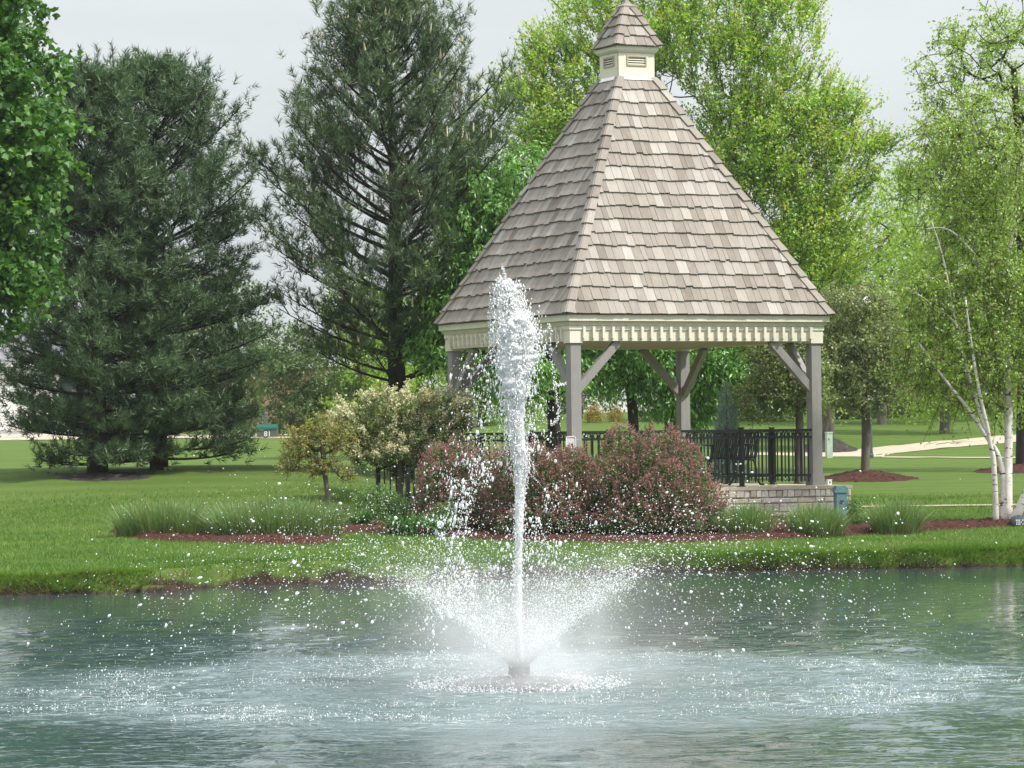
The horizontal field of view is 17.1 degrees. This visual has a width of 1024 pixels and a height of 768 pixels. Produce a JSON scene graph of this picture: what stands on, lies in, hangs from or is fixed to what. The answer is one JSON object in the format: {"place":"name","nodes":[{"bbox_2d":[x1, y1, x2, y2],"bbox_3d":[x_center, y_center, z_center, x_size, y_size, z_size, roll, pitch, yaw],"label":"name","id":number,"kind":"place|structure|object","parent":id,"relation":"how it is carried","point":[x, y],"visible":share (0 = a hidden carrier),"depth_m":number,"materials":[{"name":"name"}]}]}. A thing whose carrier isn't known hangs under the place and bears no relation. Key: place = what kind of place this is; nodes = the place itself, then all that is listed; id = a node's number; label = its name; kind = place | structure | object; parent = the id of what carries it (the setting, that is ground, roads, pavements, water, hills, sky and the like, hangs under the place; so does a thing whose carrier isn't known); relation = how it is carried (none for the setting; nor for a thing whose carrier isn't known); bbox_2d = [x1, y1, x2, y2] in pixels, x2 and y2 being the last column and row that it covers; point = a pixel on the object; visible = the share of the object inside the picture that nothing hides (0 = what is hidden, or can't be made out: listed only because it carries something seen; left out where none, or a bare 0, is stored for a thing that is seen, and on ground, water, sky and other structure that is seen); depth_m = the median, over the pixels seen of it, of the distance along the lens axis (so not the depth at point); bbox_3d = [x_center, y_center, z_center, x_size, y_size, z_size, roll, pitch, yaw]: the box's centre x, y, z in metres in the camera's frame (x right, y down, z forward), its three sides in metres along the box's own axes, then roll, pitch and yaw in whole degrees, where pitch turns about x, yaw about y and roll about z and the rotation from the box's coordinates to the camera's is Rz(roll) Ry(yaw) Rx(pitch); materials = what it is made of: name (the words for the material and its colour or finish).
{"place":"outdoors","nodes":[
{"label":"outdoors","id":0,"kind":"place"},
{"bbox_2d":[0,434,329,439],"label":"road","id":1,"kind":"structure","parent":0,"point":[43,437],"depth_m":114.73,"materials":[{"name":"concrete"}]},
{"bbox_2d":[0,566,1023,767],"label":"pond water","id":2,"kind":"structure","parent":0,"point":[984,728],"depth_m":26.69,"materials":[{"name":"teal liquid"}]},
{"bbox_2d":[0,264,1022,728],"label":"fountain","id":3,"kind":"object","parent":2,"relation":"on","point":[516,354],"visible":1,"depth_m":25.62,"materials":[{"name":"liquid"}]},
{"bbox_2d":[0,408,1023,595],"bbox_3d":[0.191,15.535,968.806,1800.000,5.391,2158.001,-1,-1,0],"label":"ground","id":4,"kind":"structure","parent":0,"point":[937,471],"depth_m":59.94,"materials":[{"name":"green plant"}]},
{"bbox_2d":[0,0,102,346],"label":"maple tree","id":5,"kind":"object","parent":4,"relation":"on","point":[31,130],"visible":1,"depth_m":54.48,"materials":[{"name":"green plant"}]},
{"bbox_2d":[0,323,125,435],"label":"white house","id":6,"kind":"structure","parent":4,"relation":"on","point":[67,387],"depth_m":124.06,"materials":[{"name":"paint"}]},
{"bbox_2d":[0,416,30,430],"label":"door panel","id":7,"kind":"structure","parent":6,"relation":"in","point":[3,418],"depth_m":123.97,"materials":[{"name":"white paint"}]},
{"bbox_2d":[0,371,37,384],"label":"door panel","id":8,"kind":"structure","parent":6,"relation":"in","point":[14,371],"depth_m":124.00,"materials":[{"name":"white paint"}]},
{"bbox_2d":[0,386,38,399],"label":"door panel","id":9,"kind":"structure","parent":6,"relation":"in","point":[7,388],"depth_m":124.00,"materials":[{"name":"white paint"}]},
{"bbox_2d":[0,401,39,415],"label":"door panel","id":10,"kind":"structure","parent":6,"relation":"in","point":[10,403],"depth_m":124.00,"materials":[{"name":"white paint"}]},
{"bbox_2d":[56,375,86,401],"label":"window","id":11,"kind":"structure","parent":6,"relation":"in","point":[67,387],"depth_m":124.21,"materials":[{"name":"white paint"}]},
{"bbox_2d":[57,471,150,480],"bbox_3d":[-7.364,1.705,61.602,1.920,0.237,2.000,-1,-1,0],"label":"mulch bed","id":12,"kind":"object","parent":4,"relation":"on","point":[116,476],"visible":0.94,"depth_m":61.22,"materials":[{"name":"brown soil"}]},
{"bbox_2d":[0,42,237,474],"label":"white pine","id":13,"kind":"object","parent":12,"relation":"on","point":[99,458],"visible":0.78,"depth_m":61.43,"materials":[{"name":"green plant"}]},
{"bbox_2d":[55,253,237,431],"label":"background tree","id":14,"kind":"object","parent":4,"relation":"on","point":[131,345],"depth_m":124.69,"materials":[{"name":"green plant"}]},
{"bbox_2d":[10,39,289,469],"bbox_3d":[-6.699,-2.443,63.512,5.258,8.165,5.569,-1,-1,0],"label":"white pine","id":15,"kind":"object","parent":4,"relation":"on","point":[168,80],"visible":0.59,"depth_m":62.62,"materials":[{"name":"green plant"}]},
{"bbox_2d":[141,272,303,434],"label":"background tree","id":16,"kind":"object","parent":4,"relation":"on","point":[254,398],"visible":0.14,"depth_m":118.07,"materials":[{"name":"green plant"}]},
{"bbox_2d":[109,520,342,544],"bbox_3d":[-4.234,2.211,50.547,3.920,0.390,5.250,-1,-1,0],"label":"mulch bed","id":17,"kind":"object","parent":4,"relation":"on","point":[245,538],"visible":0.35,"depth_m":49.08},
{"bbox_2d":[94,492,233,537],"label":"ornamental grass","id":18,"kind":"object","parent":17,"relation":"on","point":[173,517],"depth_m":50.35,"materials":[{"name":"green plant"}]},
{"bbox_2d":[190,491,366,536],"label":"ornamental grass","id":19,"kind":"object","parent":17,"relation":"on","point":[237,515],"depth_m":49.75,"materials":[{"name":"green plant"}]},
{"bbox_2d":[238,399,270,429],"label":"hedge bush","id":20,"kind":"object","parent":4,"relation":"on","point":[254,418],"visible":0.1,"depth_m":130.25,"materials":[{"name":"green plant"}]},
{"bbox_2d":[257,411,278,437],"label":"mailbox","id":21,"kind":"object","parent":4,"relation":"on","point":[270,430],"visible":1,"depth_m":109.46,"materials":[{"name":"white paint"}]},
{"bbox_2d":[268,399,317,430],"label":"hedge bush","id":22,"kind":"object","parent":4,"relation":"on","point":[282,419],"visible":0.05,"depth_m":127.89,"materials":[{"name":"green plant"}]},
{"bbox_2d":[283,497,311,512],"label":"boxwood shrub","id":23,"kind":"object","parent":4,"relation":"on","point":[300,504],"visible":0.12,"depth_m":53.40,"materials":[{"name":"green plant"}]},
{"bbox_2d":[238,317,374,435],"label":"background tree","id":24,"kind":"object","parent":4,"relation":"on","point":[302,397],"visible":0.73,"depth_m":111.39,"materials":[{"name":"green plant"}]},
{"bbox_2d":[205,331,409,428],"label":"grey roofed house","id":25,"kind":"structure","parent":4,"relation":"on","point":[323,376],"depth_m":146.10,"materials":[{"name":"brick"}]},
{"bbox_2d":[325,371,354,400],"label":"window","id":26,"kind":"structure","parent":25,"relation":"in","point":[326,371],"depth_m":145.75,"materials":[{"name":"white paint"}]},
{"bbox_2d":[272,411,365,505],"bbox_3d":[-3.156,1.250,55.795,1.550,1.618,1.104,-1,-1,0],"label":"young crabapple","id":27,"kind":"object","parent":4,"relation":"on","point":[304,437],"visible":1,"depth_m":55.67,"materials":[{"name":"green plant"}]},
{"bbox_2d":[295,276,447,429],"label":"background tree","id":28,"kind":"object","parent":4,"relation":"on","point":[357,378],"visible":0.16,"depth_m":111.70,"materials":[{"name":"green plant"}]},
{"bbox_2d":[219,0,533,478],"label":"black pine","id":29,"kind":"object","parent":4,"relation":"on","point":[405,191],"visible":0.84,"depth_m":63.22,"materials":[{"name":"green plant"}]},
{"bbox_2d":[326,378,477,501],"bbox_3d":[-1.865,0.982,56.811,2.603,2.191,1.659,-1,-1,0],"label":"flowering crabapple","id":30,"kind":"object","parent":4,"relation":"on","point":[425,412],"visible":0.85,"depth_m":56.58,"materials":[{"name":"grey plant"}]},
{"bbox_2d":[350,240,478,432],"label":"background tree","id":31,"kind":"object","parent":4,"relation":"on","point":[417,368],"visible":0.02,"depth_m":119.77,"materials":[{"name":"green plant"}]},
{"bbox_2d":[414,285,546,425],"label":"background tree","id":32,"kind":"object","parent":4,"relation":"on","point":[481,405],"visible":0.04,"depth_m":117.47,"materials":[{"name":"green plant"}]},
{"bbox_2d":[389,135,594,451],"bbox_3d":[-0.115,-1.202,62.899,4.335,6.780,3.564,-1,-1,0],"label":"bright green tree","id":33,"kind":"object","parent":4,"relation":"on","point":[496,205],"visible":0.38,"depth_m":62.45,"materials":[{"name":"green plant"}]},
{"bbox_2d":[436,353,621,416],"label":"background tree","id":34,"kind":"object","parent":4,"relation":"on","point":[564,404],"visible":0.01,"depth_m":139.62,"materials":[{"name":"green plant"}]},
{"bbox_2d":[492,351,639,418],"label":"background tree","id":35,"kind":"object","parent":4,"relation":"on","point":[586,403],"visible":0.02,"depth_m":121.99,"materials":[{"name":"green plant"}]},
{"bbox_2d":[582,400,605,422],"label":"orange bush","id":36,"kind":"object","parent":4,"relation":"on","point":[591,416],"visible":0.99,"depth_m":116.11,"materials":[{"name":"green plant"}]},
{"bbox_2d":[505,352,711,414],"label":"pale roofed house","id":37,"kind":"structure","parent":4,"relation":"on","point":[623,408],"depth_m":146.00,"materials":[{"name":"white paint"}]},
{"bbox_2d":[375,0,852,525],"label":"gazebo","id":38,"kind":"object","parent":4,"relation":"on","point":[633,218],"visible":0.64,"depth_m":55.21,"materials":[{"name":"wood"}]},
{"bbox_2d":[566,436,575,455],"bbox_3d":[0.924,1.021,53.300,0.162,0.406,0.023,-1,-1,-8],"label":"sign plate","id":39,"kind":"object","parent":38,"relation":"attached to","point":[571,439],"visible":0.47,"depth_m":53.30,"materials":[{"name":"white paint"}]},
{"bbox_2d":[686,432,764,485],"bbox_3d":[3.539,1.254,56.919,0.684,0.894,1.540,0,-1,-26],"label":"bench","id":40,"kind":"object","parent":38,"relation":"on","point":[731,457],"visible":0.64,"depth_m":56.75,"materials":[{"name":"black metal"}]},
{"bbox_2d":[826,479,831,484],"bbox_3d":[5.164,1.601,55.402,0.085,0.092,0.070,0,-1,-26],"label":"outlet box","id":41,"kind":"object","parent":38,"relation":"on","point":[828,481],"visible":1,"depth_m":55.37,"materials":[{"name":"white paint"}]},
{"bbox_2d":[605,405,625,421],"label":"orange bush","id":42,"kind":"object","parent":4,"relation":"on","point":[615,416],"visible":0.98,"depth_m":116.68,"materials":[{"name":"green plant"}]},
{"bbox_2d":[559,347,725,473],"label":"bright green tree","id":43,"kind":"object","parent":4,"relation":"on","point":[634,373],"visible":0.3,"depth_m":66.49,"materials":[{"name":"green plant"}]},
{"bbox_2d":[637,392,664,420],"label":"hedge bush","id":44,"kind":"object","parent":4,"relation":"on","point":[642,414],"visible":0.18,"depth_m":117.92,"materials":[{"name":"green plant"}]},
{"bbox_2d":[328,506,1010,542],"bbox_3d":[3.310,2.145,52.968,12.670,0.604,6.440,-1,-1,0],"label":"mulch bed","id":45,"kind":"object","parent":4,"relation":"on","point":[777,531],"visible":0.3,"depth_m":51.13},
{"bbox_2d":[333,502,389,523],"bbox_3d":[-2.353,1.988,51.977,1.258,0.418,1.113,-1,-1,0],"label":"daylily clump","id":46,"kind":"object","parent":45,"relation":"on","point":[367,515],"visible":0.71,"depth_m":51.87,"materials":[{"name":"green plant"}]},
{"bbox_2d":[344,481,401,519],"bbox_3d":[-2.196,1.868,53.202,0.953,0.707,0.934,-1,-1,0],"label":"boxwood shrub","id":47,"kind":"object","parent":45,"relation":"on","point":[370,499],"visible":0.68,"depth_m":53.09,"materials":[{"name":"green plant"}]},
{"bbox_2d":[371,491,408,520],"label":"boxwood shrub","id":48,"kind":"object","parent":45,"relation":"on","point":[396,501],"visible":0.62,"depth_m":52.85,"materials":[{"name":"green plant"}]},
{"bbox_2d":[364,507,438,533],"bbox_3d":[-1.632,2.029,50.970,1.217,0.437,1.137,-1,-1,0],"label":"daylily clump","id":49,"kind":"object","parent":45,"relation":"on","point":[403,528],"visible":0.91,"depth_m":50.84,"materials":[{"name":"green plant"}]},
{"bbox_2d":[391,495,436,524],"bbox_3d":[-1.469,1.978,52.577,0.886,0.622,0.853,-1,-1,0],"label":"boxwood shrub","id":50,"kind":"object","parent":45,"relation":"on","point":[401,507],"visible":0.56,"depth_m":52.44,"materials":[{"name":"green plant"}]},
{"bbox_2d":[415,510,472,532],"bbox_3d":[-1.108,2.052,51.357,1.089,0.397,0.947,-1,-1,0],"label":"daylily clump","id":51,"kind":"object","parent":45,"relation":"on","point":[431,527],"visible":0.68,"depth_m":51.30,"materials":[{"name":"green plant"}]},
{"bbox_2d":[427,499,465,528],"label":"boxwood shrub","id":52,"kind":"object","parent":45,"relation":"on","point":[442,510],"visible":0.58,"depth_m":51.77,"materials":[{"name":"green plant"}]},
{"bbox_2d":[405,436,510,527],"bbox_3d":[-0.779,1.555,52.456,1.763,1.528,1.430,-1,-1,0],"label":"lilac shrub","id":53,"kind":"object","parent":45,"relation":"on","point":[436,495],"visible":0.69,"depth_m":52.18,"materials":[{"name":"pink plant"}]},
{"bbox_2d":[481,437,631,534],"bbox_3d":[0.671,1.550,51.441,2.294,1.628,1.519,-1,-1,0],"label":"lilac shrub","id":54,"kind":"object","parent":45,"relation":"on","point":[562,466],"visible":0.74,"depth_m":51.16,"materials":[{"name":"pink plant"}]},
{"bbox_2d":[573,419,731,534],"bbox_3d":[2.111,1.439,51.177,2.466,1.827,1.670,-1,-1,0],"label":"lilac shrub","id":55,"kind":"object","parent":45,"relation":"on","point":[663,463],"visible":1,"depth_m":50.88,"materials":[{"name":"pink plant"}]},
{"bbox_2d":[704,496,783,532],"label":"ornamental grass","id":56,"kind":"object","parent":45,"relation":"on","point":[752,516],"depth_m":50.78,"materials":[{"name":"green plant"}]},
{"bbox_2d":[770,500,859,537],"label":"ornamental grass","id":57,"kind":"object","parent":45,"relation":"on","point":[830,523],"depth_m":50.86,"materials":[{"name":"green plant"}]},
{"bbox_2d":[847,497,866,523],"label":"evergreen shrub","id":58,"kind":"object","parent":45,"relation":"on","point":[857,516],"visible":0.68,"depth_m":52.79,"materials":[{"name":"green plant"}]},
{"bbox_2d":[848,488,936,534],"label":"ornamental grass","id":59,"kind":"object","parent":45,"relation":"on","point":[883,519],"depth_m":51.38,"materials":[{"name":"green plant"}]},
{"bbox_2d":[865,79,1023,519],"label":"birch tree","id":60,"kind":"object","parent":45,"relation":"on","point":[1006,359],"visible":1,"depth_m":52.93,"materials":[{"name":"green plant"}]},
{"bbox_2d":[1010,515,1023,526],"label":"plaque stone","id":61,"kind":"object","parent":45,"relation":"on","point":[1015,520],"visible":0.9,"depth_m":52.31,"materials":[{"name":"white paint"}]},
{"bbox_2d":[465,0,912,475],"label":"yellow green tree","id":62,"kind":"object","parent":4,"relation":"on","point":[763,165],"visible":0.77,"depth_m":75.54,"materials":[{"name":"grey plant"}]},
{"bbox_2d":[642,345,774,480],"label":"bright green tree","id":63,"kind":"object","parent":4,"relation":"on","point":[727,362],"visible":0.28,"depth_m":67.21,"materials":[{"name":"green plant"}]},
{"bbox_2d":[706,381,753,483],"bbox_3d":[3.922,1.079,61.997,1.002,2.307,1.032,-1,-1,0],"label":"blue juniper","id":64,"kind":"object","parent":4,"relation":"on","point":[724,410],"visible":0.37,"depth_m":61.92,"materials":[{"name":"green plant"}]},
{"bbox_2d":[713,398,760,421],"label":"hedge bush","id":65,"kind":"object","parent":4,"relation":"on","point":[741,415],"visible":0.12,"depth_m":116.28,"materials":[{"name":"green plant"}]},
{"bbox_2d":[749,403,804,421],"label":"hedge bush","id":66,"kind":"object","parent":4,"relation":"on","point":[773,418],"visible":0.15,"depth_m":115.68,"materials":[{"name":"green plant"}]},
{"bbox_2d":[724,332,839,483],"bbox_3d":[4.920,0.348,62.013,2.125,3.579,2.253,-1,-1,0],"label":"crabapple tree","id":67,"kind":"object","parent":4,"relation":"on","point":[787,390],"visible":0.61,"depth_m":61.71,"materials":[{"name":"green plant"}]},
{"bbox_2d":[772,196,876,437],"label":"background tree","id":68,"kind":"object","parent":4,"relation":"on","point":[833,418],"visible":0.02,"depth_m":99.58,"materials":[{"name":"green plant"}]},
{"bbox_2d":[825,432,832,457],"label":"utility pedestal","id":69,"kind":"object","parent":4,"relation":"on","point":[828,444],"visible":1,"depth_m":90.14,"materials":[{"name":"green plastic"}]},
{"bbox_2d":[805,438,857,451],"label":"mulch bed","id":70,"kind":"object","parent":4,"relation":"on","point":[839,446],"visible":0.42,"depth_m":93.94,"materials":[{"name":"brown soil"}]},
{"bbox_2d":[809,271,890,439],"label":"lawn tree","id":71,"kind":"object","parent":70,"relation":"on","point":[826,426],"visible":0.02,"depth_m":94.90,"materials":[{"name":"green plant"}]},
{"bbox_2d":[822,401,849,418],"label":"hedge bush","id":72,"kind":"object","parent":4,"relation":"on","point":[838,414],"visible":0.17,"depth_m":117.69,"materials":[{"name":"green plant"}]},
{"bbox_2d":[832,486,847,520],"bbox_3d":[5.086,1.931,52.674,0.190,0.703,0.190,-1,-1,-11],"label":"utility box","id":73,"kind":"object","parent":4,"relation":"on","point":[840,495],"visible":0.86,"depth_m":52.60,"materials":[{"name":"teal plastic"}]},
{"bbox_2d":[835,394,876,418],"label":"hedge bush","id":74,"kind":"object","parent":4,"relation":"on","point":[856,415],"visible":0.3,"depth_m":117.65,"materials":[{"name":"green plant"}]},
{"bbox_2d":[862,296,873,457],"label":"street lamp","id":75,"kind":"object","parent":4,"relation":"on","point":[871,450],"visible":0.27,"depth_m":89.19,"materials":[{"name":"green paint"}]},
{"bbox_2d":[825,469,918,481],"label":"mulch bed","id":76,"kind":"object","parent":4,"relation":"on","point":[857,475],"visible":0.81,"depth_m":71.02,"materials":[{"name":"brown soil"}]},
{"bbox_2d":[820,272,932,470],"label":"crabapple tree","id":77,"kind":"object","parent":76,"relation":"on","point":[854,345],"visible":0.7,"depth_m":71.54,"materials":[{"name":"green plant"}]},
{"bbox_2d":[870,397,900,417],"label":"hedge bush","id":78,"kind":"object","parent":4,"relation":"on","point":[896,414],"visible":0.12,"depth_m":118.66,"materials":[{"name":"green plant"}]},
{"bbox_2d":[813,155,958,424],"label":"background tree","id":79,"kind":"object","parent":4,"relation":"on","point":[890,233],"visible":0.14,"depth_m":111.98,"materials":[{"name":"green plant"}]},
{"bbox_2d":[889,395,920,416],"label":"hedge bush","id":80,"kind":"object","parent":4,"relation":"on","point":[901,413],"visible":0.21,"depth_m":118.59,"materials":[{"name":"green plant"}]},
{"bbox_2d":[918,398,955,416],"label":"hedge bush","id":81,"kind":"object","parent":4,"relation":"on","point":[934,411],"visible":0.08,"depth_m":118.44,"materials":[{"name":"green plant"}]},
{"bbox_2d":[858,136,1017,433],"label":"background tree","id":82,"kind":"object","parent":4,"relation":"on","point":[943,423],"visible":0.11,"depth_m":103.97,"materials":[{"name":"green plant"}]},
{"bbox_2d":[886,233,1016,406],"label":"birch tree","id":83,"kind":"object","parent":4,"relation":"on","point":[891,288],"depth_m":136.69,"materials":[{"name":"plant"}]},
{"bbox_2d":[921,171,1017,420],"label":"background tree","id":84,"kind":"object","parent":4,"relation":"on","point":[987,410],"depth_m":114.27,"materials":[{"name":"green plant"}]},
{"bbox_2d":[973,463,1023,473],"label":"mulch bed","id":85,"kind":"object","parent":4,"relation":"on","point":[1018,468],"visible":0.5,"depth_m":75.31,"materials":[{"name":"brown soil"}]},
{"bbox_2d":[880,0,1023,463],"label":"tall tree","id":86,"kind":"object","parent":85,"relation":"on","point":[1016,96],"visible":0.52,"depth_m":75.88,"materials":[{"name":"green plant"}]},
{"bbox_2d":[985,394,1014,414],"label":"hedge bush","id":87,"kind":"object","parent":4,"relation":"on","point":[996,405],"visible":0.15,"depth_m":119.39,"materials":[{"name":"green plant"}]},
{"bbox_2d":[2,0,1023,416],"label":"sky","id":88,"kind":"structure","parent":0,"point":[871,38],"materials":[{"name":"white"}]},
{"bbox_2d":[749,434,1015,456],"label":"path","id":89,"kind":"structure","parent":0,"point":[886,450],"depth_m":95.73,"materials":[{"name":"concrete"}]},
{"bbox_2d":[861,504,1014,506],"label":"path","id":90,"kind":"structure","parent":0,"point":[952,505],"depth_m":57.74,"materials":[{"name":"concrete"}]},
{"bbox_2d":[882,456,1015,457],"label":"path","id":91,"kind":"structure","parent":0,"point":[947,457],"depth_m":88.10,"materials":[{"name":"concrete"}]}
]}

